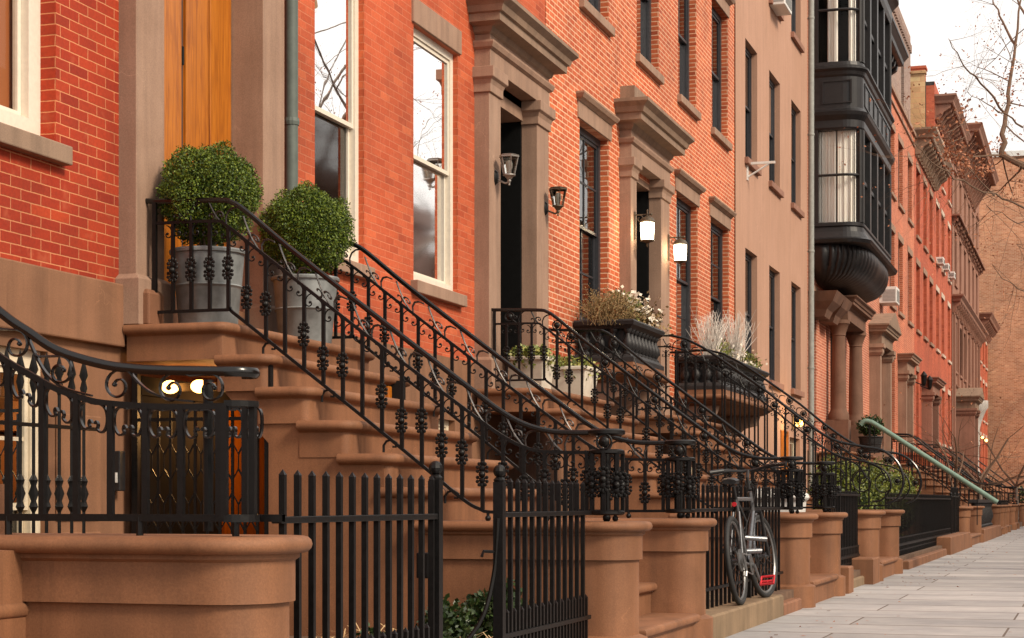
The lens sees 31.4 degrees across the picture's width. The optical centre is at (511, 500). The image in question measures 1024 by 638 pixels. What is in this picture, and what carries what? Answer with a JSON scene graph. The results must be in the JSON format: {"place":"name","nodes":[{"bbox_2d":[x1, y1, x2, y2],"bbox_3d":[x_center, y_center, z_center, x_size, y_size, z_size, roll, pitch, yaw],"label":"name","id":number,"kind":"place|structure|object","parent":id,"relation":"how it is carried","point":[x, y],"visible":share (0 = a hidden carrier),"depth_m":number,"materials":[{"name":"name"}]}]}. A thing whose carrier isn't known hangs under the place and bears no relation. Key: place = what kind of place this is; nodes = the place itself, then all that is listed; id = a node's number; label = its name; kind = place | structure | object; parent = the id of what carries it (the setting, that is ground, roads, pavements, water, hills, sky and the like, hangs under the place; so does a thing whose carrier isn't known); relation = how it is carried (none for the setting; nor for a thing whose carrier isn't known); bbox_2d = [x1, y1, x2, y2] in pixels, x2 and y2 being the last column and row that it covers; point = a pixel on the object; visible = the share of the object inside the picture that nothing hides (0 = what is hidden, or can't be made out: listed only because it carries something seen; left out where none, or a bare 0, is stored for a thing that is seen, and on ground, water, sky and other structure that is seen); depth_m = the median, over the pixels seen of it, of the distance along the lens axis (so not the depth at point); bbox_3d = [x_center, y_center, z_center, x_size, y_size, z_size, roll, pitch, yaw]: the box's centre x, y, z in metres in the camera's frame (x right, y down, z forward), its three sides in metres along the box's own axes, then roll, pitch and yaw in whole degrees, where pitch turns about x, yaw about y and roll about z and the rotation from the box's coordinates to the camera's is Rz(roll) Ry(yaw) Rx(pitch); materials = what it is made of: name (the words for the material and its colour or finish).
{"place":"outdoors","nodes":[
{"label":"outdoors","id":0,"kind":"place"},
{"bbox_2d":[757,489,809,511],"bbox_3d":[3.056,0.325,20.595,0.555,0.930,0.570,0,0,18],"label":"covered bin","id":1,"kind":"object","parent":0,"point":[807,497],"visible":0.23,"depth_m":20.41,"materials":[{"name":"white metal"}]},
{"bbox_2d":[725,526,1023,637],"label":"sidewalk","id":2,"kind":"structure","parent":0,"point":[980,601],"depth_m":16.73,"materials":[{"name":"stone"}]},
{"bbox_2d":[837,0,1023,392],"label":"street tree","id":3,"kind":"object","parent":2,"relation":"on","point":[1014,160],"visible":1,"depth_m":22.57,"materials":[{"name":"brown plant"}]},
{"bbox_2d":[891,6,911,118],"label":"set back block","id":4,"kind":"structure","parent":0,"point":[902,73],"depth_m":58.06,"materials":[{"name":"red brick"}]},
{"bbox_2d":[899,0,1023,151],"label":"sky","id":5,"kind":"structure","parent":0,"point":[930,24],"materials":[{"name":"white"}]},
{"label":"ground","id":6,"kind":"structure","parent":0,"visible":0},
{"bbox_2d":[0,0,299,533],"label":"brick house","id":7,"kind":"structure","parent":6,"relation":"on","point":[107,107],"depth_m":10.84,"materials":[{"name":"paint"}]},
{"bbox_2d":[0,346,39,532],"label":"window","id":8,"kind":"structure","parent":7,"relation":"in","point":[26,409],"depth_m":10.14,"materials":[{"name":"beige paint"}]},
{"bbox_2d":[0,0,72,165],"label":"window","id":9,"kind":"structure","parent":7,"relation":"in","point":[19,125],"depth_m":10.24,"materials":[{"name":"beige paint"}]},
{"bbox_2d":[0,347,99,532],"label":"window grille","id":10,"kind":"object","parent":7,"relation":"attached to","point":[20,493],"depth_m":9.68,"materials":[{"name":"black metal"}]},
{"bbox_2d":[115,451,124,490],"bbox_3d":[-2.356,-0.180,10.901,0.050,0.240,0.078,0,0,18],"label":"intercom","id":11,"kind":"object","parent":7,"relation":"attached to","point":[119,470],"visible":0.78,"depth_m":10.87,"materials":[{"name":"black plastic"}]},
{"bbox_2d":[183,0,230,246],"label":"door","id":12,"kind":"structure","parent":7,"relation":"in","point":[206,23],"depth_m":12.33,"materials":[{"name":"orange wood"}]},
{"bbox_2d":[0,484,312,637],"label":"stoop","id":13,"kind":"object","parent":6,"relation":"on","point":[77,585],"visible":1,"depth_m":5.83,"materials":[{"name":"stone"}]},
{"bbox_2d":[0,306,284,535],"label":"stair railing","id":14,"kind":"object","parent":13,"relation":"on","point":[250,433],"visible":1,"depth_m":6.00,"materials":[{"name":"metal"}]},
{"bbox_2d":[123,322,716,637],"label":"stoop","id":15,"kind":"object","parent":6,"relation":"on","point":[645,577],"visible":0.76,"depth_m":10.74,"materials":[{"name":"brown stone"}]},
{"bbox_2d":[141,396,217,533],"bbox_3d":[-2.113,0.135,11.552,0.033,1.550,1.030,0,0,18],"label":"dark door panel","id":16,"kind":"structure","parent":15,"relation":"in","point":[164,441],"depth_m":11.46,"materials":[{"name":"metal"}]},
{"bbox_2d":[162,380,216,393],"bbox_3d":[-2.004,-0.705,11.230,0.360,0.085,0.117,0,0,18],"label":"porch light","id":17,"kind":"object","parent":15,"relation":"attached to","point":[196,386],"visible":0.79,"depth_m":11.22,"materials":[{"name":"white metal"}]},
{"bbox_2d":[131,365,272,534],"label":"basement gate","id":18,"kind":"structure","parent":15,"relation":"attached to","point":[135,461],"depth_m":10.93,"materials":[{"name":"black metal"}]},
{"bbox_2d":[169,246,244,323],"bbox_3d":[-1.871,-1.302,11.218,0.477,0.480,0.477,0,0,18],"label":"planter tub","id":19,"kind":"object","parent":15,"relation":"on","point":[201,283],"visible":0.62,"depth_m":11.05,"materials":[{"name":"grey metal"}]},
{"bbox_2d":[154,139,263,245],"bbox_3d":[-1.872,-1.866,11.205,0.713,0.717,0.694,0,0,18],"label":"topiary","id":20,"kind":"object","parent":19,"relation":"on","point":[209,172],"visible":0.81,"depth_m":11.05,"materials":[{"name":"green plant"}]},
{"bbox_2d":[222,410,263,533],"bbox_3d":[-1.844,0.135,12.406,0.030,1.550,0.720,0,0,18],"label":"basement door","id":21,"kind":"structure","parent":15,"relation":"in","point":[237,442],"depth_m":12.35,"materials":[{"name":"orange wood"}]},
{"bbox_2d":[271,274,339,343],"bbox_3d":[-1.428,-1.302,12.578,0.477,0.480,0.477,0,0,18],"label":"planter tub","id":22,"kind":"object","parent":15,"relation":"on","point":[294,311],"visible":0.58,"depth_m":12.40,"materials":[{"name":"grey metal"}]},
{"bbox_2d":[257,180,356,274],"bbox_3d":[-1.424,-1.871,12.575,0.689,0.729,0.681,0,0,18],"label":"topiary","id":23,"kind":"object","parent":22,"relation":"on","point":[312,229],"visible":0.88,"depth_m":12.41,"materials":[{"name":"green plant"}]},
{"bbox_2d":[145,197,628,520],"bbox_3d":[-0.849,-0.868,10.616,3.138,1.976,0.238,0,0,18],"label":"stair railing","id":24,"kind":"object","parent":15,"relation":"on","point":[617,485],"visible":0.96,"depth_m":10.59,"materials":[{"name":"metal"}]},
{"bbox_2d":[286,242,698,517],"bbox_3d":[-0.269,-0.868,12.436,3.138,1.976,0.238,0,0,18],"label":"stair railing","id":25,"kind":"object","parent":15,"relation":"on","point":[671,486],"visible":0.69,"depth_m":12.34,"materials":[{"name":"metal"}]},
{"bbox_2d":[298,0,578,517],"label":"brick house","id":26,"kind":"structure","parent":6,"relation":"on","point":[417,118],"depth_m":16.60,"materials":[{"name":"brick"}]},
{"bbox_2d":[315,0,374,280],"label":"window","id":27,"kind":"structure","parent":26,"relation":"in","point":[336,21],"depth_m":14.42,"materials":[{"name":"glass"}]},
{"bbox_2d":[411,0,466,306],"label":"window","id":28,"kind":"structure","parent":26,"relation":"in","point":[432,64],"depth_m":16.45,"materials":[{"name":"glass"}]},
{"bbox_2d":[494,153,518,185],"bbox_3d":[-0.045,-3.167,17.406,0.239,0.307,0.173,0,0,18],"label":"wall lantern","id":29,"kind":"object","parent":26,"relation":"attached to","point":[506,165],"depth_m":17.39,"materials":[{"name":"black metal"}]},
{"bbox_2d":[501,122,521,356],"bbox_3d":[-0.316,-2.575,18.306,0.479,3.070,1.410,0,0,18],"label":"door","id":30,"kind":"structure","parent":26,"relation":"in","point":[511,132],"depth_m":18.84,"materials":[{"name":"wood"}]},
{"bbox_2d":[544,186,566,215],"bbox_3d":[0.462,-3.127,18.997,0.239,0.307,0.173,0,0,18],"label":"wall lantern","id":31,"kind":"object","parent":26,"relation":"attached to","point":[555,199],"depth_m":18.98,"materials":[{"name":"black metal"}]},
{"bbox_2d":[545,0,736,517],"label":"brick house","id":32,"kind":"structure","parent":6,"relation":"on","point":[642,99],"depth_m":23.91,"materials":[{"name":"brick"}]},
{"bbox_2d":[579,0,614,36],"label":"window","id":33,"kind":"structure","parent":32,"relation":"in","point":[591,8],"depth_m":21.54,"materials":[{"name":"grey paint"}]},
{"bbox_2d":[576,90,619,319],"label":"window","id":34,"kind":"structure","parent":32,"relation":"in","point":[589,110],"depth_m":21.91,"materials":[{"name":"glass"}]},
{"bbox_2d":[573,319,669,415],"bbox_3d":[1.289,-1.415,21.184,0.750,1.250,1.670,0,0,18],"label":"window planter","id":35,"kind":"object","parent":32,"relation":"attached to","point":[639,338],"visible":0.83,"depth_m":20.59,"materials":[{"name":"metal"}]},
{"bbox_2d":[561,283,648,325],"bbox_3d":[1.169,-2.206,20.901,0.915,0.475,1.845,0,0,18],"label":"dry heather","id":36,"kind":"object","parent":35,"relation":"on","point":[612,307],"visible":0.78,"depth_m":20.53,"materials":[{"name":"plant"}]},
{"bbox_2d":[603,285,673,334],"bbox_3d":[1.351,-2.244,21.550,1.058,0.555,1.206,0,0,18],"label":"cream blossom","id":37,"kind":"object","parent":35,"relation":"on","point":[651,318],"visible":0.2,"depth_m":21.30,"materials":[{"name":"plant"}]},
{"bbox_2d":[637,191,648,310],"bbox_3d":[1.382,-2.640,23.632,0.479,3.200,1.570,0,0,18],"label":"door","id":38,"kind":"structure","parent":32,"relation":"in","point":[642,197],"depth_m":24.24,"materials":[{"name":"wood"}]},
{"bbox_2d":[634,209,654,246],"bbox_3d":[1.655,-3.397,22.689,0.268,0.474,0.200,0,0,18],"label":"wall lantern","id":39,"kind":"object","parent":32,"relation":"attached to","point":[647,226],"depth_m":22.62,"materials":[{"name":"glass"}]},
{"bbox_2d":[635,0,663,84],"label":"window","id":40,"kind":"structure","parent":32,"relation":"in","point":[643,55],"depth_m":24.47,"materials":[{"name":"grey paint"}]},
{"bbox_2d":[668,232,687,266],"bbox_3d":[2.232,-3.377,24.499,0.268,0.474,0.200,0,0,18],"label":"wall lantern","id":41,"kind":"object","parent":32,"relation":"attached to","point":[680,249],"depth_m":24.43,"materials":[{"name":"glass"}]},
{"bbox_2d":[677,0,700,120],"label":"window","id":42,"kind":"structure","parent":32,"relation":"in","point":[683,5],"depth_m":26.92,"materials":[{"name":"glass"}]},
{"bbox_2d":[674,168,705,355],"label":"window","id":43,"kind":"structure","parent":32,"relation":"in","point":[687,186],"depth_m":26.88,"materials":[{"name":"grey paint"}]},
{"bbox_2d":[709,196,736,342],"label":"window","id":44,"kind":"structure","parent":32,"relation":"in","point":[718,210],"depth_m":29.35,"materials":[{"name":"glass"}]},
{"bbox_2d":[674,355,772,436],"bbox_3d":[3.210,-1.415,27.210,0.750,1.250,3.820,0,0,18],"label":"window planter","id":45,"kind":"object","parent":32,"relation":"attached to","point":[699,382],"visible":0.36,"depth_m":25.66,"materials":[{"name":"metal"}]},
{"bbox_2d":[688,307,760,362],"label":"silver twigs","id":46,"kind":"object","parent":45,"relation":"on","point":[732,339],"visible":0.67,"depth_m":26.47,"materials":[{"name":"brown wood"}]},
{"bbox_2d":[698,338,767,368],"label":"winter greens","id":47,"kind":"object","parent":45,"relation":"on","point":[747,360],"visible":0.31,"depth_m":27.12,"materials":[{"name":"green plant"}]},
{"bbox_2d":[711,0,735,150],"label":"window","id":48,"kind":"structure","parent":32,"relation":"in","point":[725,5],"depth_m":29.25,"materials":[{"name":"grey paint"}]},
{"bbox_2d":[289,522,1021,637],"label":"planting bed","id":49,"kind":"object","parent":6,"relation":"on","point":[787,593],"depth_m":20.70,"materials":[{"name":"soil"}]},
{"bbox_2d":[272,461,442,637],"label":"iron fence","id":50,"kind":"object","parent":49,"relation":"on","point":[433,628],"visible":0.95,"depth_m":7.07,"materials":[{"name":"metal"}]},
{"bbox_2d":[415,593,478,637],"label":"shrub","id":51,"kind":"object","parent":49,"relation":"on","point":[455,625],"visible":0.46,"depth_m":9.49,"materials":[{"name":"green plant"}]},
{"bbox_2d":[457,578,528,637],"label":"shrub","id":52,"kind":"object","parent":49,"relation":"on","point":[479,598],"visible":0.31,"depth_m":9.86,"materials":[{"name":"green plant"}]},
{"bbox_2d":[493,465,591,637],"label":"iron fence","id":53,"kind":"object","parent":49,"relation":"on","point":[564,617],"visible":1,"depth_m":9.14,"materials":[{"name":"metal"}]},
{"bbox_2d":[466,518,499,637],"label":"fence brace","id":54,"kind":"object","parent":53,"relation":"attached to","point":[483,614],"visible":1,"depth_m":8.51,"materials":[{"name":"black metal"}]},
{"bbox_2d":[706,593,783,637],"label":"stone kerb","id":55,"kind":"structure","parent":49,"relation":"on","point":[731,618],"depth_m":13.63,"materials":[{"name":"stone"}]},
{"bbox_2d":[683,481,783,608],"bbox_3d":[1.780,0.405,14.310,0.062,1.151,4.150,0,0,18],"label":"iron fence","id":56,"kind":"object","parent":55,"relation":"on","point":[772,508],"visible":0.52,"depth_m":13.94,"materials":[{"name":"metal"}]},
{"bbox_2d":[708,461,787,604],"bbox_3d":[1.866,0.235,14.194,0.610,1.097,1.719,0,0,1],"label":"bicycle","id":57,"kind":"object","parent":55,"relation":"on","point":[743,559],"visible":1,"depth_m":14.09,"materials":[{"name":"metal"}]},
{"bbox_2d":[784,598,801,614],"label":"stone kerb","id":58,"kind":"structure","parent":49,"relation":"on","point":[791,605],"depth_m":15.73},
{"bbox_2d":[841,565,853,593],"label":"stone kerb","id":59,"kind":"structure","parent":49,"relation":"on","point":[847,571],"depth_m":18.89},
{"bbox_2d":[854,576,863,587],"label":"stone kerb","id":60,"kind":"structure","parent":49,"relation":"on","point":[858,581],"depth_m":20.48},
{"bbox_2d":[826,485,859,565],"bbox_3d":[3.671,0.405,20.241,0.062,1.151,3.000,0,0,18],"label":"iron fence","id":61,"kind":"object","parent":60,"relation":"on","point":[846,501],"visible":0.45,"depth_m":20.72,"materials":[{"name":"metal"}]},
{"bbox_2d":[807,454,920,535],"bbox_3d":[5.718,0.072,29.546,1.603,1.777,10.010,0,0,18],"label":"hedge bush","id":62,"kind":"object","parent":49,"relation":"on","point":[875,494],"visible":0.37,"depth_m":27.27,"materials":[{"name":"green plant"}]},
{"bbox_2d":[852,557,879,584],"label":"stone kerb","id":63,"kind":"structure","parent":49,"relation":"on","point":[868,568],"depth_m":20.97,"materials":[{"name":"stone"}]},
{"bbox_2d":[903,549,946,569],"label":"stone kerb","id":64,"kind":"structure","parent":49,"relation":"on","point":[913,562],"depth_m":27.90,"materials":[{"name":"stone"}]},
{"bbox_2d":[885,493,950,555],"bbox_3d":[6.793,0.420,30.036,0.040,1.080,11.761,0,0,18],"label":"iron fence","id":65,"kind":"object","parent":64,"relation":"on","point":[930,519],"visible":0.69,"depth_m":29.62,"materials":[{"name":"metal"}]},
{"bbox_2d":[884,370,1023,511],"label":"bare shrub tree","id":66,"kind":"object","parent":49,"relation":"on","point":[956,464],"visible":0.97,"depth_m":45.38,"materials":[{"name":"brown plant"}]},
{"bbox_2d":[937,532,970,554],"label":"stone kerb","id":67,"kind":"structure","parent":49,"relation":"on","point":[954,543],"depth_m":33.78,"materials":[{"name":"stone"}]},
{"bbox_2d":[949,487,958,533],"bbox_3d":[8.935,0.350,36.758,0.062,1.260,2.130,0,0,18],"label":"iron fence","id":68,"kind":"object","parent":67,"relation":"on","point":[954,510],"visible":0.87,"depth_m":36.66,"materials":[{"name":"metal"}]},
{"bbox_2d":[892,387,1023,498],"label":"bare shrub tree","id":69,"kind":"object","parent":49,"relation":"on","point":[983,476],"visible":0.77,"depth_m":52.52,"materials":[{"name":"brown plant"}]},
{"bbox_2d":[941,393,1023,521],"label":"bare shrub tree","id":70,"kind":"object","parent":49,"relation":"on","point":[1016,485],"visible":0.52,"depth_m":67.54,"materials":[{"name":"brown plant"}]},
{"bbox_2d":[982,525,1000,541],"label":"stone kerb","id":71,"kind":"structure","parent":49,"relation":"on","point":[991,532],"depth_m":45.51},
{"bbox_2d":[969,499,992,527],"bbox_3d":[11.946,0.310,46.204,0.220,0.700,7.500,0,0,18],"label":"planter urn","id":72,"kind":"object","parent":71,"relation":"on","point":[987,514],"visible":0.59,"depth_m":46.41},
{"bbox_2d":[476,388,847,607],"bbox_3d":[1.573,-0.025,17.945,3.176,2.070,2.664,0,0,18],"label":"stoop","id":73,"kind":"object","parent":6,"relation":"on","point":[810,557],"visible":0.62,"depth_m":17.01,"materials":[{"name":"stone"}]},
{"bbox_2d":[504,344,554,388],"bbox_3d":[0.184,-1.298,17.628,0.515,0.472,0.524,0,0,18],"label":"white planter","id":74,"kind":"object","parent":73,"relation":"on","point":[538,366],"visible":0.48,"depth_m":17.48,"materials":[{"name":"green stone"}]},
{"bbox_2d":[551,354,600,396],"bbox_3d":[0.599,-1.298,19.007,0.670,0.472,0.665,0,0,18],"label":"white planter","id":75,"kind":"object","parent":73,"relation":"on","point":[576,379],"visible":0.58,"depth_m":18.78,"materials":[{"name":"ceramic"}]},
{"bbox_2d":[491,308,805,513],"bbox_3d":[1.152,-0.868,16.895,3.138,1.976,0.238,0,0,18],"label":"stair railing","id":76,"kind":"object","parent":73,"relation":"on","point":[790,489],"visible":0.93,"depth_m":16.91,"materials":[{"name":"metal"}]},
{"bbox_2d":[549,328,836,511],"bbox_3d":[1.802,-0.868,18.934,3.138,1.976,0.238,0,0,18],"label":"stair railing","id":77,"kind":"object","parent":73,"relation":"on","point":[821,494],"visible":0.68,"depth_m":18.88,"materials":[{"name":"metal"}]},
{"bbox_2d":[624,415,904,580],"bbox_3d":[3.327,-0.025,23.447,3.176,2.070,2.914,0,0,18],"label":"stoop","id":78,"kind":"object","parent":6,"relation":"on","point":[878,533],"visible":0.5,"depth_m":22.52,"materials":[{"name":"stone"}]},
{"bbox_2d":[638,334,904,509],"bbox_3d":[3.040,-0.981,22.272,3.466,2.194,0.049,0,0,18],"label":"stair railing","id":79,"kind":"object","parent":78,"relation":"on","point":[725,375],"visible":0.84,"depth_m":22.25,"materials":[{"name":"metal"}]},
{"bbox_2d":[669,349,921,509],"bbox_3d":[3.754,-0.981,24.511,3.466,2.194,0.049,0,0,18],"label":"stair railing","id":80,"kind":"object","parent":78,"relation":"on","point":[832,435],"visible":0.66,"depth_m":24.52,"materials":[{"name":"metal"}]},
{"bbox_2d":[734,0,814,494],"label":"stucco house","id":81,"kind":"structure","parent":6,"relation":"on","point":[770,200],"depth_m":34.11,"materials":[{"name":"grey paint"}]},
{"bbox_2d":[734,246,751,360],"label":"window","id":82,"kind":"structure","parent":81,"relation":"in","point":[748,258],"depth_m":31.78,"materials":[{"name":"glass"}]},
{"bbox_2d":[734,37,761,175],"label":"window","id":83,"kind":"structure","parent":81,"relation":"in","point":[748,107],"depth_m":31.78,"materials":[{"name":"glass"}]},
{"bbox_2d":[734,78,783,197],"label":"window","id":84,"kind":"structure","parent":81,"relation":"in","point":[772,185],"depth_m":34.07,"materials":[{"name":"glass"}]},
{"bbox_2d":[769,269,783,389],"bbox_3d":[4.787,-3.180,33.588,0.260,2.200,1.330,0,0,18],"label":"window","id":85,"kind":"structure","parent":81,"relation":"in","point":[771,274],"depth_m":34.11,"materials":[{"name":"grey paint"}]},
{"bbox_2d":[770,0,791,15],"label":"air conditioner","id":86,"kind":"object","parent":81,"relation":"attached to","point":[781,7],"visible":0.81,"depth_m":33.29,"materials":[{"name":"white metal"}]},
{"bbox_2d":[780,430,788,479],"bbox_3d":[5.166,-0.290,34.564,0.050,2.100,0.800,0,0,18],"label":"door panel","id":87,"kind":"structure","parent":81,"relation":"in","point":[781,431],"depth_m":34.34,"materials":[{"name":"orange wood"}]},
{"bbox_2d":[791,285,804,397],"bbox_3d":[5.559,-3.180,36.013,0.260,2.200,1.340,0,0,18],"label":"window","id":88,"kind":"structure","parent":81,"relation":"in","point":[794,391],"depth_m":36.54,"materials":[{"name":"glass"}]},
{"bbox_2d":[791,107,804,217],"bbox_3d":[5.559,-6.755,36.013,0.260,2.130,1.340,0,0,18],"label":"window","id":89,"kind":"structure","parent":81,"relation":"in","point":[794,207],"depth_m":36.54,"materials":[{"name":"grey paint"}]},
{"bbox_2d":[791,0,804,52],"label":"window","id":90,"kind":"structure","parent":81,"relation":"in","point":[794,37],"depth_m":36.49,"materials":[{"name":"grey paint"}]},
{"bbox_2d":[807,0,908,491],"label":"brick house","id":91,"kind":"structure","parent":6,"relation":"on","point":[860,50],"depth_m":39.45,"materials":[{"name":"paint"}]},
{"bbox_2d":[814,0,898,302],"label":"bay window","id":92,"kind":"structure","parent":91,"relation":"in","point":[852,38],"depth_m":38.32,"materials":[{"name":"black paint"}]},
{"bbox_2d":[879,286,899,305],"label":"air conditioner","id":93,"kind":"object","parent":91,"relation":"attached to","point":[890,296],"visible":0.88,"depth_m":50.19,"materials":[{"name":"white metal"}]},
{"bbox_2d":[819,451,984,546],"bbox_3d":[8.763,-0.025,40.502,3.176,2.070,4.814,0,0,18],"label":"stoop","id":94,"kind":"object","parent":6,"relation":"on","point":[967,518],"visible":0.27,"depth_m":39.41,"materials":[{"name":"stone"}]},
{"bbox_2d":[858,436,881,452],"bbox_3d":[7.900,-1.242,40.095,0.551,0.360,0.551,0,0,18],"label":"planter tub","id":95,"kind":"object","parent":94,"relation":"on","point":[863,440],"visible":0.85,"depth_m":39.90,"materials":[{"name":"grey stone"}]},
{"bbox_2d":[855,414,884,435],"bbox_3d":[7.886,-1.641,40.092,0.656,0.566,0.678,0,0,18],"label":"topiary","id":96,"kind":"object","parent":95,"relation":"on","point":[864,428],"visible":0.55,"depth_m":39.99,"materials":[{"name":"green plant"}]},
{"bbox_2d":[859,419,998,524],"bbox_3d":[8.942,-0.639,39.133,2.947,2.300,0.110,0,0,18],"label":"stair railing","id":97,"kind":"object","parent":94,"relation":"on","point":[911,447],"visible":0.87,"depth_m":39.15,"materials":[{"name":"metal"}]},
{"bbox_2d":[887,82,921,476],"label":"brick house","id":98,"kind":"structure","parent":6,"relation":"on","point":[907,360],"depth_m":56.46,"materials":[{"name":"brick"}]},
{"bbox_2d":[914,126,953,488],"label":"painted brick house","id":99,"kind":"structure","parent":6,"relation":"on","point":[924,345],"depth_m":62.77,"materials":[{"name":"red paint"}]},
{"bbox_2d":[910,65,970,469],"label":"painted brick house","id":100,"kind":"structure","parent":6,"relation":"on","point":[938,104],"depth_m":70.50,"materials":[{"name":"red paint"}]},
{"bbox_2d":[947,91,1019,182],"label":"bare vine","id":101,"kind":"object","parent":100,"relation":"attached to","point":[962,121],"visible":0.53,"depth_m":70.26,"materials":[{"name":"brown plant"}]},
{"bbox_2d":[894,463,1005,535],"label":"stoop","id":102,"kind":"object","parent":6,"relation":"on","point":[933,487],"visible":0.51,"depth_m":51.12,"materials":[{"name":"stone"}]},
{"bbox_2d":[892,433,997,503],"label":"stair railing","id":103,"kind":"object","parent":102,"relation":"on","point":[940,457],"visible":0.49,"depth_m":51.17,"materials":[{"name":"black metal"}]},
{"bbox_2d":[898,435,1000,503],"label":"stair railing","id":104,"kind":"object","parent":102,"relation":"on","point":[939,454],"visible":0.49,"depth_m":53.15,"materials":[{"name":"black metal"}]},
{"bbox_2d":[918,466,1011,533],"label":"stoop","id":105,"kind":"object","parent":6,"relation":"on","point":[1007,526],"visible":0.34,"depth_m":55.01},
{"bbox_2d":[951,122,998,482],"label":"brownstone house","id":106,"kind":"structure","parent":6,"relation":"on","point":[969,335],"depth_m":81.06,"materials":[{"name":"brown stone"}]},
{"bbox_2d":[930,469,1019,529],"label":"stoop","id":107,"kind":"object","parent":6,"relation":"on","point":[1013,519],"visible":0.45,"depth_m":60.87,"materials":[{"name":"stone"}]},
{"bbox_2d":[918,444,1012,502],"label":"stair railing","id":108,"kind":"object","parent":107,"relation":"on","point":[975,478],"visible":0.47,"depth_m":60.84,"materials":[{"name":"black metal"}]},
{"bbox_2d":[979,312,1000,482],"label":"brick house","id":109,"kind":"structure","parent":6,"relation":"on","point":[988,319],"depth_m":98.89,"materials":[{"name":"brick"}]},
{"bbox_2d":[979,150,1023,503],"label":"end building","id":110,"kind":"structure","parent":6,"relation":"on","point":[1005,372],"depth_m":103.86,"materials":[{"name":"brown brick"}]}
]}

